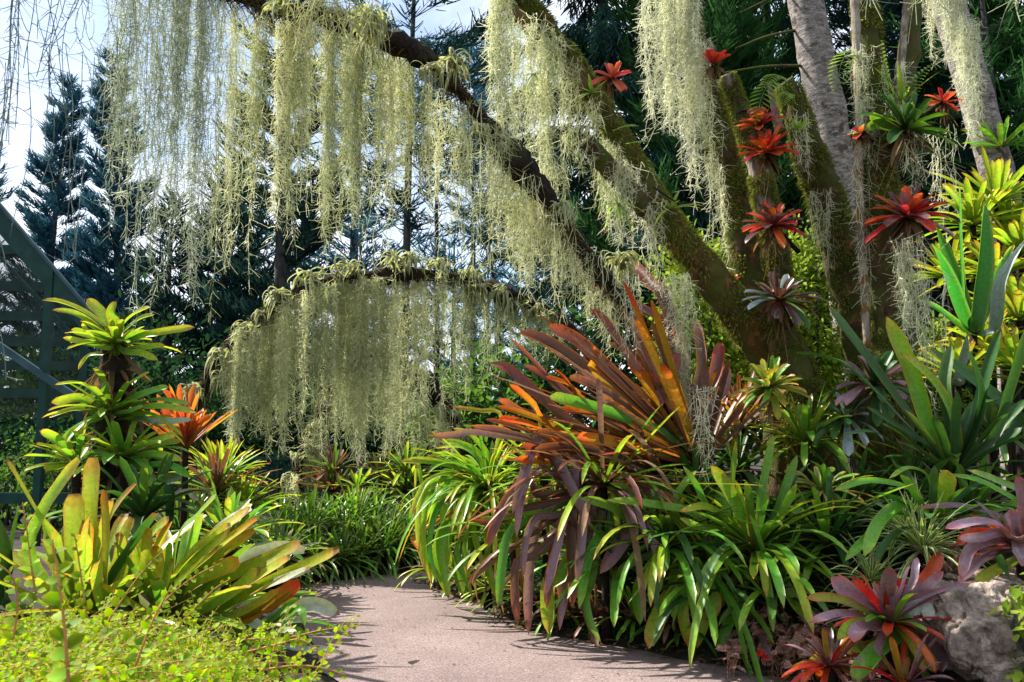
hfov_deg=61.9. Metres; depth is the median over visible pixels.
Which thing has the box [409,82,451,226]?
hanging moss
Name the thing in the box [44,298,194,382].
bromeliad
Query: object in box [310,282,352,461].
hanging moss
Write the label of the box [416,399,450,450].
hanging moss
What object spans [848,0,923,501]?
mossy tree
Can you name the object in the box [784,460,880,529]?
bromeliad
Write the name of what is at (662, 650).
leaf litter
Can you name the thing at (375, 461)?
bromeliad
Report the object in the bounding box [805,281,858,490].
shrub
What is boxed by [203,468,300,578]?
bromeliad
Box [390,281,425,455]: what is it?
hanging moss
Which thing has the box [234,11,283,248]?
hanging moss
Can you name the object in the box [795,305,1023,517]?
bromeliad
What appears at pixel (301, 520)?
hedge bromeliad
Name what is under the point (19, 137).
sky
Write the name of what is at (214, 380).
air plant
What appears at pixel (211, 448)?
bromeliad
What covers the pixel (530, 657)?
path
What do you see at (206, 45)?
hanging moss
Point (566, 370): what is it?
shrub
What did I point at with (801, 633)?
ground cover
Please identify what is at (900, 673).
bromeliad
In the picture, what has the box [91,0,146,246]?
hanging moss
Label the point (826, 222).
hanging moss
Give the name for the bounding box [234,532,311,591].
hedge bromeliad
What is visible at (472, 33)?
conifer
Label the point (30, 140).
hanging moss
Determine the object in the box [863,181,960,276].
perched bromeliad
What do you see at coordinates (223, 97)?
hanging moss
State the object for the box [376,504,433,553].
hedge bromeliad
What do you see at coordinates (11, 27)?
hanging moss
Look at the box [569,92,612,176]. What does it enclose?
hanging moss
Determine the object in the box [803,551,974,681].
bromeliad
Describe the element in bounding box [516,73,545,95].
epiphyte
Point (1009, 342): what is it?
bromeliad
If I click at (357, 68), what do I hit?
hanging moss
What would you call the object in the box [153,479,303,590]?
bromeliad
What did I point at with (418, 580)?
rock
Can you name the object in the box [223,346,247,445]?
hanging moss
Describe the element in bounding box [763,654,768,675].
red flower
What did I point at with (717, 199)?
hanging moss
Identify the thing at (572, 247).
hanging moss
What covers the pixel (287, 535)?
bromeliad
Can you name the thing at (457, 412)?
air plant
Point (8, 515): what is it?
shrub
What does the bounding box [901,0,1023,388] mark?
conifer
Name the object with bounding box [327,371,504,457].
shrub
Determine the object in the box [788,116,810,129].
epiphyte
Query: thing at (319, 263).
conifer
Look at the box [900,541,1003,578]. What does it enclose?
bromeliad
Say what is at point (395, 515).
hedge bromeliad
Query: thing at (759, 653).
red flower
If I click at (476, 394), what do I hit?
shrub
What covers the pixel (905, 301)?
hanging moss
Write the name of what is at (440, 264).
air plant
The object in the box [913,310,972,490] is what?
shrub
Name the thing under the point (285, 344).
hanging moss
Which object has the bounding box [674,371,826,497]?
bromeliad
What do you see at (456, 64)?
air plant
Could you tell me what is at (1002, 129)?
bromeliad
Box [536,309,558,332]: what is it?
air plant
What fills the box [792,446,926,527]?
bromeliad
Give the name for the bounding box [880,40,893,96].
fern frond
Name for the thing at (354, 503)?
hedge bromeliad
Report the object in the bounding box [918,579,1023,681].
rock
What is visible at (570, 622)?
undergrowth
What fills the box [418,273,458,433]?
hanging moss
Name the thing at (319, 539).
hedge bromeliad
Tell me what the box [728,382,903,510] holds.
bromeliad
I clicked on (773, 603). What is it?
bromeliad
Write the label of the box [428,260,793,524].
bromeliad
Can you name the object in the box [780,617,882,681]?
bromeliad
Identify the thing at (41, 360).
shade house
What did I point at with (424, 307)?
hanging moss
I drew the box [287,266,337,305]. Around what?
air plant
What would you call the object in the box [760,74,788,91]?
fern frond
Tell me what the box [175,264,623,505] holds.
garden arch
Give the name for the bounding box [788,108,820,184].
hanging moss
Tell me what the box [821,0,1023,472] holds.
conifer
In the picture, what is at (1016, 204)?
bromeliad
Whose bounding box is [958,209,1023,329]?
bromeliad
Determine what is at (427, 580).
bromeliad
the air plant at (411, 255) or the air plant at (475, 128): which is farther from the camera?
the air plant at (411, 255)
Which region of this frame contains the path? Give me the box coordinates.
[292,564,789,681]
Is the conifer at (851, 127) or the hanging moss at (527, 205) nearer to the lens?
the hanging moss at (527, 205)
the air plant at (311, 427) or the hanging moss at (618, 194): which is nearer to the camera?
the hanging moss at (618, 194)
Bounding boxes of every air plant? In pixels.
[177,382,208,410]
[204,347,234,376]
[209,369,232,397]
[230,320,261,346]
[251,309,272,329]
[260,0,297,24]
[262,286,296,325]
[280,471,302,492]
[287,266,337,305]
[289,449,313,470]
[302,422,322,440]
[330,252,364,298]
[342,4,392,75]
[372,249,413,287]
[383,351,405,366]
[396,249,427,286]
[399,359,420,381]
[409,60,443,93]
[424,257,453,288]
[434,47,471,100]
[443,408,464,425]
[453,260,486,304]
[458,435,468,451]
[464,280,492,316]
[470,121,492,148]
[483,283,514,318]
[499,297,528,325]
[522,302,543,332]
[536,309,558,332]
[542,199,573,227]
[600,250,645,301]
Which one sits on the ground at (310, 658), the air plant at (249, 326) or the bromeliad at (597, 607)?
the bromeliad at (597, 607)
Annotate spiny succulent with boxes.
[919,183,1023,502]
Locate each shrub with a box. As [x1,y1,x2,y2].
[0,272,264,489]
[0,355,157,505]
[0,416,93,529]
[0,502,360,681]
[19,414,92,534]
[146,332,374,488]
[233,369,435,456]
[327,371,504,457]
[384,324,597,503]
[423,257,669,507]
[567,251,761,489]
[629,216,749,482]
[658,250,972,482]
[703,201,844,407]
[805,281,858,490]
[909,240,1001,487]
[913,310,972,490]
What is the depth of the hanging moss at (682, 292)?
6.63 m
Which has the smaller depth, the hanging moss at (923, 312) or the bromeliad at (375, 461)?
the hanging moss at (923, 312)
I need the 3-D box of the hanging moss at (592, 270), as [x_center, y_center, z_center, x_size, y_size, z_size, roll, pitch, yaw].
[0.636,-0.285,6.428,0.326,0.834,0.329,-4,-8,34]
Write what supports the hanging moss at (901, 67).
hanging from the mossy tree at (867, 32)
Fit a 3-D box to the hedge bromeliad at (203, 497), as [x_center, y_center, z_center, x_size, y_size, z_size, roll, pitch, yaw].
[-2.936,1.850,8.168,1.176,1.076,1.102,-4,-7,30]
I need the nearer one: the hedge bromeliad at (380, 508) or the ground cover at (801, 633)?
the ground cover at (801, 633)
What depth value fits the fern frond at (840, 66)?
7.05 m
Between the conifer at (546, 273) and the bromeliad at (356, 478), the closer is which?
the bromeliad at (356, 478)
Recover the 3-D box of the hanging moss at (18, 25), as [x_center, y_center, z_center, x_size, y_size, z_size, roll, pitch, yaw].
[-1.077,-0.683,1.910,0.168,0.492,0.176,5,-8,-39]
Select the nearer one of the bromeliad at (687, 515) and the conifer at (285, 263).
the bromeliad at (687, 515)
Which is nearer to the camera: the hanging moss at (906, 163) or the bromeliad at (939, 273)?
the hanging moss at (906, 163)
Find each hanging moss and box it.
[0,0,44,199]
[0,0,60,142]
[0,47,53,270]
[0,246,20,379]
[25,0,94,191]
[49,44,105,264]
[63,0,149,159]
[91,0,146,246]
[95,0,173,176]
[106,0,172,327]
[123,0,199,229]
[129,0,200,299]
[149,0,215,294]
[181,0,234,306]
[189,0,248,320]
[212,4,268,294]
[214,349,243,435]
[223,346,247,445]
[224,326,265,451]
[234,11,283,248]
[248,316,281,437]
[256,16,316,244]
[256,304,296,459]
[264,296,302,457]
[266,0,397,77]
[269,15,328,258]
[277,289,315,441]
[284,470,314,507]
[294,437,321,485]
[295,27,343,253]
[296,282,331,446]
[301,416,334,505]
[303,27,366,265]
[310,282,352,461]
[319,389,346,433]
[324,278,355,449]
[327,37,375,228]
[334,379,356,430]
[336,278,377,463]
[344,274,388,474]
[349,42,390,270]
[349,358,375,470]
[362,46,403,260]
[368,276,403,456]
[368,362,396,461]
[372,53,424,213]
[377,274,409,452]
[388,67,432,201]
[388,368,415,471]
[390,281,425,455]
[403,277,435,440]
[405,383,436,456]
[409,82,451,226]
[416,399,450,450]
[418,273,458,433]
[421,98,463,273]
[432,277,464,426]
[441,419,462,458]
[444,107,473,253]
[447,281,482,402]
[454,93,505,242]
[459,133,499,280]
[463,282,492,390]
[472,125,506,270]
[476,0,527,209]
[478,291,509,387]
[480,156,517,274]
[497,171,543,278]
[500,10,557,172]
[500,298,528,366]
[503,183,547,303]
[515,161,544,256]
[520,25,578,222]
[520,310,559,370]
[522,197,558,284]
[533,158,573,323]
[542,201,584,305]
[542,317,566,365]
[543,220,582,324]
[546,56,587,182]
[561,243,597,306]
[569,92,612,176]
[576,276,626,345]
[579,249,618,357]
[586,128,637,240]
[590,158,648,257]
[602,297,624,357]
[610,272,649,359]
[623,166,659,262]
[630,0,686,149]
[634,200,672,301]
[652,0,716,174]
[657,273,706,467]
[675,37,727,213]
[684,385,726,492]
[699,157,736,269]
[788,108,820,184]
[803,188,840,278]
[840,159,882,308]
[843,43,896,183]
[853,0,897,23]
[872,57,916,133]
[881,232,940,366]
[898,130,934,194]
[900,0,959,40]
[907,273,958,417]
[914,124,964,246]
[921,0,975,69]
[946,12,990,145]
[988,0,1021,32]
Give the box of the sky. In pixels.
[0,0,1022,434]
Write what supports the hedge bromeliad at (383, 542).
on the ground at (310, 658)
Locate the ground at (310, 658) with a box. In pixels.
[0,438,1015,681]
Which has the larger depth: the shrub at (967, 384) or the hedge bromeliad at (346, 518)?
the shrub at (967, 384)
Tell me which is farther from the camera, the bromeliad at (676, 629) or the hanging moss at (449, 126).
the hanging moss at (449, 126)
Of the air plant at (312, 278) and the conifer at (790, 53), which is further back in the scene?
the conifer at (790, 53)
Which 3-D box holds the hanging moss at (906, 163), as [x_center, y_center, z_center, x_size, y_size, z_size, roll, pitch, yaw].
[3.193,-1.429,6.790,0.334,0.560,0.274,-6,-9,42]
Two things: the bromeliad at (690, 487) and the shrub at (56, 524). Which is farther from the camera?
the shrub at (56, 524)
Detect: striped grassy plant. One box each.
[823,533,909,634]
[842,470,990,579]
[854,489,961,575]
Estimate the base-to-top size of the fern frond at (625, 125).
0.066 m
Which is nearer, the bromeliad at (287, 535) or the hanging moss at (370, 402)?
the bromeliad at (287, 535)
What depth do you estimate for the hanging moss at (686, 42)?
7.79 m
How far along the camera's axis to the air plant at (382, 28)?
5.81 m
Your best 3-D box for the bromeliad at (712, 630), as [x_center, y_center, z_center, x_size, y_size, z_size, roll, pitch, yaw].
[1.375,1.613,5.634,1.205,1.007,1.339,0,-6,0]
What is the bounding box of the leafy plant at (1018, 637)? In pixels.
[987,572,1023,681]
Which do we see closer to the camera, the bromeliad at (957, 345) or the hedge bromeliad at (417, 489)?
the bromeliad at (957, 345)
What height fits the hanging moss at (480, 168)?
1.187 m
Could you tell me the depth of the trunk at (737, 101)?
8.12 m
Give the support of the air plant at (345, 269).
attached to the garden arch at (382, 273)
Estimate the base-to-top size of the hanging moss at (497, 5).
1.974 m
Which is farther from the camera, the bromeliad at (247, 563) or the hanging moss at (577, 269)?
the hanging moss at (577, 269)
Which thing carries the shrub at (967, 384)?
on the ground at (310, 658)
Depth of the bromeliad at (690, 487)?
6.34 m
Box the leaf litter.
[330,578,877,681]
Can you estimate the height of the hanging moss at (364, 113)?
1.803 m
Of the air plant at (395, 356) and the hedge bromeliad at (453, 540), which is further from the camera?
the air plant at (395, 356)
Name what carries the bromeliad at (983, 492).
on the ground at (310, 658)
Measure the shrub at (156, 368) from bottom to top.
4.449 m
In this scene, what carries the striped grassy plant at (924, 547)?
on the ground at (310, 658)
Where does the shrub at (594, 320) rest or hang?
on the ground at (310, 658)
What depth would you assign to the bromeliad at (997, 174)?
8.86 m
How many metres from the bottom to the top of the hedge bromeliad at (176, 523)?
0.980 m
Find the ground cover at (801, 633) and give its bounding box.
[716,601,911,681]
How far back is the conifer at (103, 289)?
22.99 m
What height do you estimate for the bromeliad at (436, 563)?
1.741 m
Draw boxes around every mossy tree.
[495,0,787,468]
[674,0,786,499]
[767,77,864,477]
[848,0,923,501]
[879,395,906,478]
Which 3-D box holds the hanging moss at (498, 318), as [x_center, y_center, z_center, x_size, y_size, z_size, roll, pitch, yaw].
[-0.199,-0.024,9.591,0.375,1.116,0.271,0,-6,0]
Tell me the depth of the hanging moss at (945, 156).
7.41 m
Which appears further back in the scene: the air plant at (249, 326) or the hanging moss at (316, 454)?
the hanging moss at (316, 454)
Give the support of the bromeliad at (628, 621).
on the ground at (310, 658)
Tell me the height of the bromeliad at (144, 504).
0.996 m
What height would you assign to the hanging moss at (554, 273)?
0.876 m
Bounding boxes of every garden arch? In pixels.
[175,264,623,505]
[279,348,471,517]
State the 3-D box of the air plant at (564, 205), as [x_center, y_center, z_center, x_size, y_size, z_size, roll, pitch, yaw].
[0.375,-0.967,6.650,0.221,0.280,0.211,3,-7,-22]
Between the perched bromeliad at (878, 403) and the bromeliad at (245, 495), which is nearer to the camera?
the perched bromeliad at (878, 403)
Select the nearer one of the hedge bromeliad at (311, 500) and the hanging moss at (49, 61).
the hanging moss at (49, 61)
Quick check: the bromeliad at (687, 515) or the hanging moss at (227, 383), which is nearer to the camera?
the bromeliad at (687, 515)
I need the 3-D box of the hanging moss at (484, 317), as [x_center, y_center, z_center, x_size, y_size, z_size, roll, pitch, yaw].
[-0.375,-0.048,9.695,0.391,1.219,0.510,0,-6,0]
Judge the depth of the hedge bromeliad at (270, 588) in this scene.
8.04 m
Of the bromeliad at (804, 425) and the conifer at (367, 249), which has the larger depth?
the conifer at (367, 249)
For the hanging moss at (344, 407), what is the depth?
11.90 m
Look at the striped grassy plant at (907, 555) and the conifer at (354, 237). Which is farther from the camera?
the conifer at (354, 237)
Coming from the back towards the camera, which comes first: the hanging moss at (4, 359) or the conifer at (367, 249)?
the conifer at (367, 249)
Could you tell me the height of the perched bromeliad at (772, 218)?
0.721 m
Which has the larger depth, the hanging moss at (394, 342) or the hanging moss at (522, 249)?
the hanging moss at (394, 342)
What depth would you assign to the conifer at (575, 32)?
14.49 m
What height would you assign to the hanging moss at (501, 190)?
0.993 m
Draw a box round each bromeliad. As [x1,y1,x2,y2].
[0,457,207,647]
[0,494,339,660]
[22,420,129,493]
[42,368,196,445]
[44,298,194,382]
[45,451,220,535]
[66,414,198,512]
[128,479,240,552]
[137,383,236,554]
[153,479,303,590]
[153,482,270,538]
[156,444,282,528]
[169,435,276,511]
[201,526,287,585]
[202,595,353,681]
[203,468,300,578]
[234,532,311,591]
[239,534,317,591]
[240,514,339,588]
[247,487,287,541]
[247,507,305,557]
[252,496,350,576]
[255,483,330,559]
[259,515,335,579]
[266,483,354,556]
[286,522,362,585]
[292,487,380,549]
[293,440,378,505]
[299,523,390,585]
[304,470,406,543]
[311,501,379,555]
[323,467,392,511]
[331,519,403,579]
[336,481,414,549]
[339,506,418,570]
[342,450,413,512]
[345,499,421,579]
[355,500,414,557]
[363,440,440,513]
[363,506,468,573]
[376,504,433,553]
[378,488,448,537]
[390,477,452,521]
[393,544,472,591]
[395,406,588,609]
[402,511,439,547]
[413,515,483,561]
[416,550,483,601]
[426,482,560,619]
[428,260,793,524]
[430,496,484,551]
[450,554,509,617]
[452,530,483,563]
[454,378,771,643]
[461,526,520,564]
[469,417,619,583]
[470,558,541,619]
[511,577,598,641]
[531,503,662,638]
[533,583,642,645]
[570,470,765,681]
[586,583,664,642]
[592,61,630,126]
[605,436,914,672]
[607,439,717,530]
[626,520,789,653]
[628,601,716,656]
[636,599,755,673]
[638,445,773,537]
[660,416,802,503]
[668,514,852,637]
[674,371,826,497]
[686,591,777,661]
[701,49,730,98]
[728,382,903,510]
[729,106,784,174]
[730,355,811,447]
[735,123,806,198]
[740,271,824,364]
[741,201,805,277]
[746,470,917,580]
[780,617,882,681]
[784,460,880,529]
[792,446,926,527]
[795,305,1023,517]
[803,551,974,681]
[811,387,887,475]
[820,350,911,469]
[832,458,1016,578]
[846,123,875,160]
[847,440,1002,512]
[849,633,955,681]
[856,90,966,197]
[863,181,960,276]
[897,455,1023,553]
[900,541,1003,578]
[907,231,977,397]
[913,235,1023,499]
[914,385,1023,503]
[915,176,1023,486]
[915,333,1023,481]
[918,87,963,147]
[918,307,1023,499]
[925,145,1023,494]
[931,177,1023,384]
[944,320,1023,478]
[945,474,1023,582]
[947,273,1023,433]
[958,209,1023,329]
[961,115,1023,148]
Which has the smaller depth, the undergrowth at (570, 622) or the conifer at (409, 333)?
the undergrowth at (570, 622)
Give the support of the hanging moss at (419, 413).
hanging from the garden arch at (434, 402)
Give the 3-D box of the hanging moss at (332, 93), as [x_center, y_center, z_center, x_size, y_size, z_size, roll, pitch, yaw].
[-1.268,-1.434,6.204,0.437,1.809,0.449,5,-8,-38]
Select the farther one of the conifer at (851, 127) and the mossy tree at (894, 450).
the conifer at (851, 127)
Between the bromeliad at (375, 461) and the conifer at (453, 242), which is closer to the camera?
the bromeliad at (375, 461)
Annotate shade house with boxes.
[0,202,103,545]
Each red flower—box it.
[756,649,763,668]
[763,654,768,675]
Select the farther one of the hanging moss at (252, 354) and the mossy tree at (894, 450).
the hanging moss at (252, 354)
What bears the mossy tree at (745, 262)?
on the ground at (310, 658)
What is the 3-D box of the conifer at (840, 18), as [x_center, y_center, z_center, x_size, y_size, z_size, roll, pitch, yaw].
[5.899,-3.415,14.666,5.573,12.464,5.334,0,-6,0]
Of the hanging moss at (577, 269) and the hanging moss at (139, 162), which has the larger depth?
the hanging moss at (577, 269)
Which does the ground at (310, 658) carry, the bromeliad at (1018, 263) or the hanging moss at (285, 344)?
the bromeliad at (1018, 263)
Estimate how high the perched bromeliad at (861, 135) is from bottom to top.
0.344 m
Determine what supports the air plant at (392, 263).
attached to the garden arch at (382, 273)
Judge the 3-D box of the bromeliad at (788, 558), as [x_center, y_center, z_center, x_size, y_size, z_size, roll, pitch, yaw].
[1.539,1.350,5.464,1.592,1.486,1.514,3,-7,-28]
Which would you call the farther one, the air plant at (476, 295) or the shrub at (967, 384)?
the shrub at (967, 384)
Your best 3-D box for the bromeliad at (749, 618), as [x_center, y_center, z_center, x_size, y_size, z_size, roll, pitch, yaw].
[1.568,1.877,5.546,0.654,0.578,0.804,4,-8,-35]
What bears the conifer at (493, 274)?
on the ground at (310, 658)
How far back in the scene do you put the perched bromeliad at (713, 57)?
7.79 m
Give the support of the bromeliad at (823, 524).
on the ground at (310, 658)
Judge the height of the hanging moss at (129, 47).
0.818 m
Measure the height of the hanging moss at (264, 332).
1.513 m
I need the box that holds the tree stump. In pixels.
[763,317,839,504]
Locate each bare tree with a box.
[726,0,855,482]
[930,0,1021,490]
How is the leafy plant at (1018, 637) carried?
on the ground at (310, 658)
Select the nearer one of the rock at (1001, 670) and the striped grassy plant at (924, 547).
the rock at (1001, 670)
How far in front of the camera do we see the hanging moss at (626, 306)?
6.56 m
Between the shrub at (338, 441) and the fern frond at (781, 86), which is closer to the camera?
the fern frond at (781, 86)
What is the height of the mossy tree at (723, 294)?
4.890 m
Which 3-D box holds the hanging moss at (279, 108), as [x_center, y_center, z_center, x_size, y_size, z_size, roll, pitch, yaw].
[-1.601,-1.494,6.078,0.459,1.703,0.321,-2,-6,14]
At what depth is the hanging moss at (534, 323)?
9.55 m
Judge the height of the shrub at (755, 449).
4.519 m
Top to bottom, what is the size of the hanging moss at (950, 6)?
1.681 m
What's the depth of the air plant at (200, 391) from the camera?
9.46 m
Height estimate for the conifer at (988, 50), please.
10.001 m
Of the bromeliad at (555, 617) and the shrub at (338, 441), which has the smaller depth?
the bromeliad at (555, 617)
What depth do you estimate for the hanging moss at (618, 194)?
6.91 m
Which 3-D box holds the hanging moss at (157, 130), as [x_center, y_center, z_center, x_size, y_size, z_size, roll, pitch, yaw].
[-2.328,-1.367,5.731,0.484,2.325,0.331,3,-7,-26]
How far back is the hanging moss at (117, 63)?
2.51 m
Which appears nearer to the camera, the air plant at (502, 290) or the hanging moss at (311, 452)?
the air plant at (502, 290)
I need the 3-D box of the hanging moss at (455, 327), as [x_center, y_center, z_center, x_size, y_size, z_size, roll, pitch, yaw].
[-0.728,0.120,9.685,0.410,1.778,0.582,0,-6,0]
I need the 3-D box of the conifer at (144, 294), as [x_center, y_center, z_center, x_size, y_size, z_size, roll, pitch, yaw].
[-8.613,-0.174,20.220,4.192,7.238,4.079,0,-6,0]
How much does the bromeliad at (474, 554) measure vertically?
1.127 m
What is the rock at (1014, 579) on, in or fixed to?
on the ground at (310, 658)
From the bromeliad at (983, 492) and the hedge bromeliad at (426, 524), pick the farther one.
the hedge bromeliad at (426, 524)
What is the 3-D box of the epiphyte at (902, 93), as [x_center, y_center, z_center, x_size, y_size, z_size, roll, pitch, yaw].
[3.242,-2.124,6.958,0.517,0.393,0.206,-2,-6,14]
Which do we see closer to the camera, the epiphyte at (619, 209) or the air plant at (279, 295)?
the epiphyte at (619, 209)
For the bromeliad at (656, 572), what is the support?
on the ground at (310, 658)
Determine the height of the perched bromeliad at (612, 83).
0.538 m
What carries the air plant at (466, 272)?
attached to the garden arch at (382, 273)
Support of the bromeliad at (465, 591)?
on the ground at (310, 658)
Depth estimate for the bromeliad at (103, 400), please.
6.32 m
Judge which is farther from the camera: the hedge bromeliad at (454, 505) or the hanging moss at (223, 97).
the hedge bromeliad at (454, 505)
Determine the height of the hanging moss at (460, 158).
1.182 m
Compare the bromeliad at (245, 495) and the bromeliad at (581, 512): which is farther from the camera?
the bromeliad at (245, 495)
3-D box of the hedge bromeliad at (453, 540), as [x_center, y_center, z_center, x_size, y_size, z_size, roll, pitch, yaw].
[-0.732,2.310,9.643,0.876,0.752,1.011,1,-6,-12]
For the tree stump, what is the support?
on the ground at (310, 658)
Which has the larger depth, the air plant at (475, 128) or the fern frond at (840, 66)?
the fern frond at (840, 66)
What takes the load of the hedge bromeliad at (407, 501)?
on the ground at (310, 658)
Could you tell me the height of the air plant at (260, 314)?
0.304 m
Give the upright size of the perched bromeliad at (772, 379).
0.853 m
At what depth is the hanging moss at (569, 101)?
7.05 m
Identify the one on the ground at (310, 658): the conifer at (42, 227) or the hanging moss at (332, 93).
the conifer at (42, 227)
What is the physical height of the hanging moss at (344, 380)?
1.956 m
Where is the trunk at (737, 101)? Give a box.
[717,71,795,322]
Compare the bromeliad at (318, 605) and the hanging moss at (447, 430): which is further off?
the hanging moss at (447, 430)
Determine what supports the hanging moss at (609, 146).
hanging from the mossy tree at (723, 294)
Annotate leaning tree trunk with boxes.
[188,0,676,500]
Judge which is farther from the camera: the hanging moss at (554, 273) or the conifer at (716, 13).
the conifer at (716, 13)
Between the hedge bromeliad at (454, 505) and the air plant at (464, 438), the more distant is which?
the air plant at (464, 438)
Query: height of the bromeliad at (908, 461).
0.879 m
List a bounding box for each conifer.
[0,70,99,463]
[0,127,19,426]
[24,45,190,439]
[57,185,229,478]
[136,148,299,456]
[167,0,385,456]
[189,160,275,448]
[254,0,458,455]
[257,246,357,442]
[304,0,553,399]
[315,192,411,446]
[340,23,505,449]
[366,244,449,454]
[397,78,570,467]
[404,28,537,428]
[410,217,495,424]
[431,252,538,448]
[462,0,729,424]
[475,147,634,425]
[491,220,571,449]
[534,0,825,481]
[642,11,794,485]
[660,0,915,358]
[747,0,1023,351]
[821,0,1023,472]
[849,0,950,227]
[882,0,1023,249]
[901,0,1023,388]
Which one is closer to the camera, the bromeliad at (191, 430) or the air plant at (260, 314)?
the bromeliad at (191, 430)
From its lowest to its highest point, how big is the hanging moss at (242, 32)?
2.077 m
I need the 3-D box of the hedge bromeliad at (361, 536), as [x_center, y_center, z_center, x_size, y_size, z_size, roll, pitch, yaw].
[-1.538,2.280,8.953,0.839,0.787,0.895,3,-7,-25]
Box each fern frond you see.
[613,124,636,130]
[625,141,649,143]
[749,80,788,123]
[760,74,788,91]
[774,92,797,108]
[827,51,865,93]
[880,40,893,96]
[902,60,939,107]
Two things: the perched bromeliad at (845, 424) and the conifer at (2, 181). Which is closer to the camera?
the perched bromeliad at (845, 424)
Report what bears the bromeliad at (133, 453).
on the ground at (310, 658)
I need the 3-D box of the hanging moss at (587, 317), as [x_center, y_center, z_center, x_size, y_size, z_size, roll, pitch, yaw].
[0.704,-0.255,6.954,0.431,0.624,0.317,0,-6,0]
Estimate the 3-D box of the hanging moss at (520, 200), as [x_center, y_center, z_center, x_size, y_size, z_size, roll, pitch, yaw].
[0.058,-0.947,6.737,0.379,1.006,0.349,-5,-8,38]
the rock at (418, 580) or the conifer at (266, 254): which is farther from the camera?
the conifer at (266, 254)
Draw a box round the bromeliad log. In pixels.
[74,336,151,543]
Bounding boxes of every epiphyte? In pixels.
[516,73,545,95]
[580,74,606,97]
[593,177,641,235]
[654,190,701,224]
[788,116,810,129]
[874,62,938,104]
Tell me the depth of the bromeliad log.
6.50 m
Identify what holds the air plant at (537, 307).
attached to the garden arch at (382, 273)
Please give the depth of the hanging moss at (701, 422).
5.96 m
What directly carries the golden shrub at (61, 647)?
on the ground at (310, 658)
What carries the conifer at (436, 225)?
on the ground at (310, 658)
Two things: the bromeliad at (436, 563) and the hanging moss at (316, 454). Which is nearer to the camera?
the bromeliad at (436, 563)
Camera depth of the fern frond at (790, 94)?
7.35 m
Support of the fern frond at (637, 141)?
attached to the mossy tree at (723, 294)
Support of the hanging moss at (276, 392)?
hanging from the garden arch at (382, 273)
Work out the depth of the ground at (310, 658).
5.71 m
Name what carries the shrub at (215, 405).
on the ground at (310, 658)
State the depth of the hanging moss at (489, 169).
5.97 m
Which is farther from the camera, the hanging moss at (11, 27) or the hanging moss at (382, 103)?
the hanging moss at (382, 103)
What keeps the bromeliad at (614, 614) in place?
on the ground at (310, 658)
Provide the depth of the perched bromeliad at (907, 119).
6.75 m
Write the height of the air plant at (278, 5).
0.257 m
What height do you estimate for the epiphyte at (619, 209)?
0.439 m
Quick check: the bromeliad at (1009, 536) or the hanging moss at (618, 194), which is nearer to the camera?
the bromeliad at (1009, 536)
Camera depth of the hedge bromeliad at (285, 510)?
9.07 m
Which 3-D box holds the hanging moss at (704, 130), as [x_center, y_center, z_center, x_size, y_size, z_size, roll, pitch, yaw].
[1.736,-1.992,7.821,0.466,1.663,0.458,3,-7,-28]
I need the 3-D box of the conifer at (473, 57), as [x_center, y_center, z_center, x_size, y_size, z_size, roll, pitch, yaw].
[-1.307,-3.541,30.428,4.817,16.166,4.643,4,-8,-33]
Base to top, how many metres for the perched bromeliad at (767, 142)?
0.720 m
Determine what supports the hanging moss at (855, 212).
hanging from the mossy tree at (867, 32)
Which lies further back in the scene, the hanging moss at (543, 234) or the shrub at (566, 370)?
the shrub at (566, 370)
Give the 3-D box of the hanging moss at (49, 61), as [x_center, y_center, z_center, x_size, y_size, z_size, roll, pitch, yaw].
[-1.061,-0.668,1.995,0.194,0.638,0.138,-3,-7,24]
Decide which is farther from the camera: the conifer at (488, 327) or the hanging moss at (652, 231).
the conifer at (488, 327)
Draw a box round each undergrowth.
[191,454,498,511]
[433,488,1016,680]
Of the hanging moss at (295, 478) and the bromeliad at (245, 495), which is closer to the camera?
the bromeliad at (245, 495)
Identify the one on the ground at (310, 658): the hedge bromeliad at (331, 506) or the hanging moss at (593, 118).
the hedge bromeliad at (331, 506)
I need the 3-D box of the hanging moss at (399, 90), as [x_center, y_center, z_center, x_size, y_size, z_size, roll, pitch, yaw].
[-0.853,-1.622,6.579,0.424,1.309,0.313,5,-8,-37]
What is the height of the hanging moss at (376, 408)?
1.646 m
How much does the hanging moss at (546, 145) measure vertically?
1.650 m
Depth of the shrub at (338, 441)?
14.98 m
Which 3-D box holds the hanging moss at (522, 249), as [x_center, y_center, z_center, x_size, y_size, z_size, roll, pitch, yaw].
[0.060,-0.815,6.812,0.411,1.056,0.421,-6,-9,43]
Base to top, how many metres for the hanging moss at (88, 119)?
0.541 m
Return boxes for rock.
[411,571,436,584]
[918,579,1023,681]
[943,567,1023,591]
[972,655,1023,681]
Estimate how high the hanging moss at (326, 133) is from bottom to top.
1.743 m
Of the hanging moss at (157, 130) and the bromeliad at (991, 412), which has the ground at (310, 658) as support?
the bromeliad at (991, 412)
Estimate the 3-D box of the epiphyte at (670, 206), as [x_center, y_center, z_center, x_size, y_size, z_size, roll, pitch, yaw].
[1.372,-1.105,7.070,0.429,0.396,0.456,-2,-7,19]
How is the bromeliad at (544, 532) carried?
on the ground at (310, 658)
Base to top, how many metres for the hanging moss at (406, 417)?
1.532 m
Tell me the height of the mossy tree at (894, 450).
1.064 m
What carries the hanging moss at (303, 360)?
hanging from the garden arch at (382, 273)

